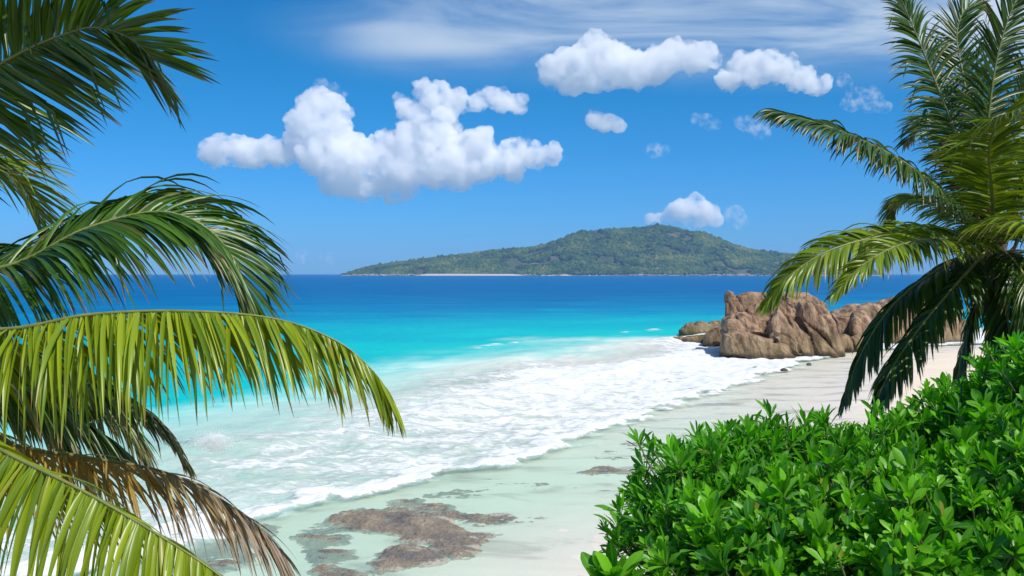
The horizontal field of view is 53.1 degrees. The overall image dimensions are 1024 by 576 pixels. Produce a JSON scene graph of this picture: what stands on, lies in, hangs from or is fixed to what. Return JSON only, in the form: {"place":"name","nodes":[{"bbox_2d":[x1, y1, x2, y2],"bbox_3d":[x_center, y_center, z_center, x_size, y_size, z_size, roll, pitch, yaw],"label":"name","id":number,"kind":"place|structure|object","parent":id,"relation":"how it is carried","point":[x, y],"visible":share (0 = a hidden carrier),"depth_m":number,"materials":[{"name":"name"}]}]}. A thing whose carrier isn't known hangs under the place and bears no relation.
{"place":"outdoors","nodes":[
{"label":"outdoors","id":0,"kind":"place"},
{"bbox_2d":[0,274,1010,575],"bbox_3d":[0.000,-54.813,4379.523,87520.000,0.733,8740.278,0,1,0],"label":"sea","id":1,"kind":"structure","parent":0,"point":[488,370],"depth_m":69.53,"materials":[{"name":"liquid"}]},
{"bbox_2d":[185,421,247,453],"bbox_3d":[-11.716,5.657,40.030,3.814,1.352,3.352,0,1,0],"label":"sea spray","id":2,"kind":"object","parent":1,"relation":"on","point":[212,443],"visible":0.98,"depth_m":39.81,"materials":[{"name":"white liquid"}]},
{"bbox_2d":[674,335,703,342],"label":"boulder","id":3,"kind":"object","parent":1,"relation":"in","point":[697,338],"visible":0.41,"depth_m":102.34,"materials":[{"name":"stone"}]},
{"bbox_2d":[678,320,720,335],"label":"boulder","id":4,"kind":"object","parent":1,"relation":"in","point":[696,327],"visible":0.52,"depth_m":116.07,"materials":[{"name":"stone"}]},
{"bbox_2d":[702,325,721,346],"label":"boulder","id":5,"kind":"object","parent":1,"relation":"in","point":[712,337],"visible":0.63,"depth_m":98.02,"materials":[{"name":"stone"}]},
{"bbox_2d":[719,291,844,358],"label":"boulder","id":6,"kind":"object","parent":1,"relation":"in","point":[804,325],"visible":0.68,"depth_m":86.30,"materials":[{"name":"stone"}]},
{"bbox_2d":[0,0,1023,273],"label":"sky","id":7,"kind":"structure","parent":0,"point":[368,132],"materials":[{"name":"blue"}]},
{"bbox_2d":[73,343,1011,575],"bbox_3d":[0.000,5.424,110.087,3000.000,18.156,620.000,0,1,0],"label":"beach","id":8,"kind":"structure","parent":0,"point":[561,537],"depth_m":33.75,"materials":[{"name":"white sand"}]},
{"bbox_2d":[0,0,406,575],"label":"palm tree","id":9,"kind":"object","parent":8,"relation":"on","point":[48,393],"visible":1,"depth_m":7.03,"materials":[{"name":"green plant"}]},
{"bbox_2d":[172,523,280,574],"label":"reef rock","id":10,"kind":"object","parent":8,"relation":"on","point":[225,565],"visible":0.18,"depth_m":25.72,"materials":[{"name":"grey stone"}]},
{"bbox_2d":[289,528,359,567],"bbox_3d":[-4.889,7.144,26.630,4.236,1.164,5.851,0,1,0],"label":"reef rock","id":11,"kind":"object","parent":8,"relation":"on","point":[315,542],"visible":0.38,"depth_m":26.54,"materials":[{"name":"grey stone"}]},
{"bbox_2d":[306,563,374,575],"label":"reef rock","id":12,"kind":"object","parent":8,"relation":"on","point":[326,569],"visible":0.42,"depth_m":24.05,"materials":[{"name":"grey stone"}]},
{"bbox_2d":[309,506,502,560],"bbox_3d":[-2.916,7.086,28.020,6.535,1.242,6.998,0,1,0],"label":"reef rock","id":13,"kind":"object","parent":8,"relation":"on","point":[445,536],"visible":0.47,"depth_m":27.98,"materials":[{"name":"stone"}]},
{"bbox_2d":[366,543,451,574],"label":"reef rock","id":14,"kind":"object","parent":8,"relation":"on","point":[397,558],"visible":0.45,"depth_m":24.88,"materials":[{"name":"grey stone"}]},
{"bbox_2d":[421,489,488,498],"bbox_3d":[-1.851,7.102,32.590,3.848,1.081,3.781,0,1,0],"label":"reef rock","id":15,"kind":"object","parent":8,"relation":"on","point":[452,492],"visible":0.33,"depth_m":32.73,"materials":[{"name":"grey stone"}]},
{"bbox_2d":[386,498,547,526],"bbox_3d":[-1.590,7.083,30.040,6.669,1.191,5.362,0,1,0],"label":"reef rock","id":16,"kind":"object","parent":8,"relation":"on","point":[417,505],"visible":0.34,"depth_m":29.71,"materials":[{"name":"grey stone"}]},
{"bbox_2d":[486,478,609,490],"bbox_3d":[0.913,7.062,34.224,6.606,1.114,5.022,0,1,0],"label":"reef rock","id":17,"kind":"object","parent":8,"relation":"on","point":[540,484],"visible":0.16,"depth_m":34.21,"materials":[{"name":"grey stone"}]},
{"bbox_2d":[575,466,632,475],"bbox_3d":[3.445,7.008,36.284,4.507,1.166,3.912,0,1,0],"label":"reef rock","id":18,"kind":"object","parent":8,"relation":"on","point":[596,470],"visible":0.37,"depth_m":36.15,"materials":[{"name":"grey stone"}]},
{"bbox_2d":[580,541,645,575],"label":"bush","id":19,"kind":"object","parent":8,"relation":"on","point":[596,563],"visible":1,"depth_m":4.60,"materials":[{"name":"green plant"}]},
{"bbox_2d":[594,450,651,459],"bbox_3d":[4.323,6.975,39.411,5.105,1.142,4.159,0,1,0],"label":"reef rock","id":20,"kind":"object","parent":8,"relation":"on","point":[614,458],"visible":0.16,"depth_m":39.00,"materials":[{"name":"grey stone"}]},
{"bbox_2d":[620,442,658,445],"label":"reef rock","id":21,"kind":"object","parent":8,"relation":"on","point":[634,443],"visible":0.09,"depth_m":42.20,"materials":[{"name":"grey stone"}]},
{"bbox_2d":[591,403,857,575],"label":"bush","id":22,"kind":"object","parent":8,"relation":"on","point":[664,496],"visible":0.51,"depth_m":6.05,"materials":[{"name":"green plant"}]},
{"bbox_2d":[633,443,989,575],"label":"bush","id":23,"kind":"object","parent":8,"relation":"on","point":[748,537],"visible":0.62,"depth_m":4.85,"materials":[{"name":"green plant"}]},
{"bbox_2d":[705,398,934,488],"bbox_3d":[1.930,2.050,6.649,1.441,2.660,2.343,0,1,-31],"label":"bush","id":24,"kind":"object","parent":8,"relation":"on","point":[856,443],"visible":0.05,"depth_m":6.32,"materials":[{"name":"green plant"}]},
{"bbox_2d":[840,334,853,352],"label":"boulder","id":25,"kind":"object","parent":8,"relation":"on","point":[847,343],"visible":0.61,"depth_m":91.26,"materials":[{"name":"stone"}]},
{"bbox_2d":[831,309,872,335],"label":"boulder","id":26,"kind":"object","parent":8,"relation":"on","point":[857,322],"visible":0.42,"depth_m":94.44,"materials":[{"name":"stone"}]},
{"bbox_2d":[850,335,863,351],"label":"boulder","id":27,"kind":"object","parent":8,"relation":"on","point":[855,339],"visible":0.27,"depth_m":92.12,"materials":[{"name":"stone"}]},
{"bbox_2d":[752,0,1023,427],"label":"palm tree","id":28,"kind":"object","parent":8,"relation":"on","point":[978,148],"visible":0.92,"depth_m":12.81,"materials":[{"name":"green plant"}]},
{"bbox_2d":[832,378,960,463],"bbox_3d":[2.738,1.890,6.835,1.817,2.532,2.203,0,1,0],"label":"bush","id":29,"kind":"object","parent":8,"relation":"on","point":[906,419],"visible":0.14,"depth_m":6.75,"materials":[{"name":"green plant"}]},
{"bbox_2d":[830,296,964,345],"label":"boulder","id":30,"kind":"object","parent":8,"relation":"on","point":[871,309],"visible":0.19,"depth_m":103.27,"materials":[{"name":"stone"}]},
{"bbox_2d":[803,385,1023,575],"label":"bush","id":31,"kind":"object","parent":8,"relation":"on","point":[986,460],"visible":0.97,"depth_m":4.59,"materials":[{"name":"green plant"}]},
{"bbox_2d":[917,330,1023,466],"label":"bush","id":32,"kind":"object","parent":8,"relation":"on","point":[1002,377],"visible":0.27,"depth_m":6.38,"materials":[{"name":"green plant"}]},
{"bbox_2d":[341,230,880,275],"bbox_3d":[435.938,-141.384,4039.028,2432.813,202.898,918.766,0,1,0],"label":"island hills","id":33,"kind":"structure","parent":0,"point":[513,263],"depth_m":3733.51,"materials":[{"name":"green plant"}]},
{"bbox_2d":[417,274,524,275],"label":"strand","id":34,"kind":"object","parent":33,"relation":"on","point":[470,275],"visible":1,"depth_m":3577.25,"materials":[{"name":"beige sand"}]},
{"bbox_2d":[353,274,777,275],"bbox_3d":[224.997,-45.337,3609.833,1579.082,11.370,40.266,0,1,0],"label":"shore rubble","id":35,"kind":"object","parent":33,"relation":"on","point":[597,274],"visible":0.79,"depth_m":3597.80,"materials":[{"name":"stone"}]},
{"bbox_2d":[340,222,878,275],"bbox_3d":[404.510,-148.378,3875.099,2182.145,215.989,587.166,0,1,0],"label":"forest","id":36,"kind":"object","parent":33,"relation":"on","point":[637,249],"visible":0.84,"depth_m":3786.96,"materials":[{"name":"green plant"}]}
]}

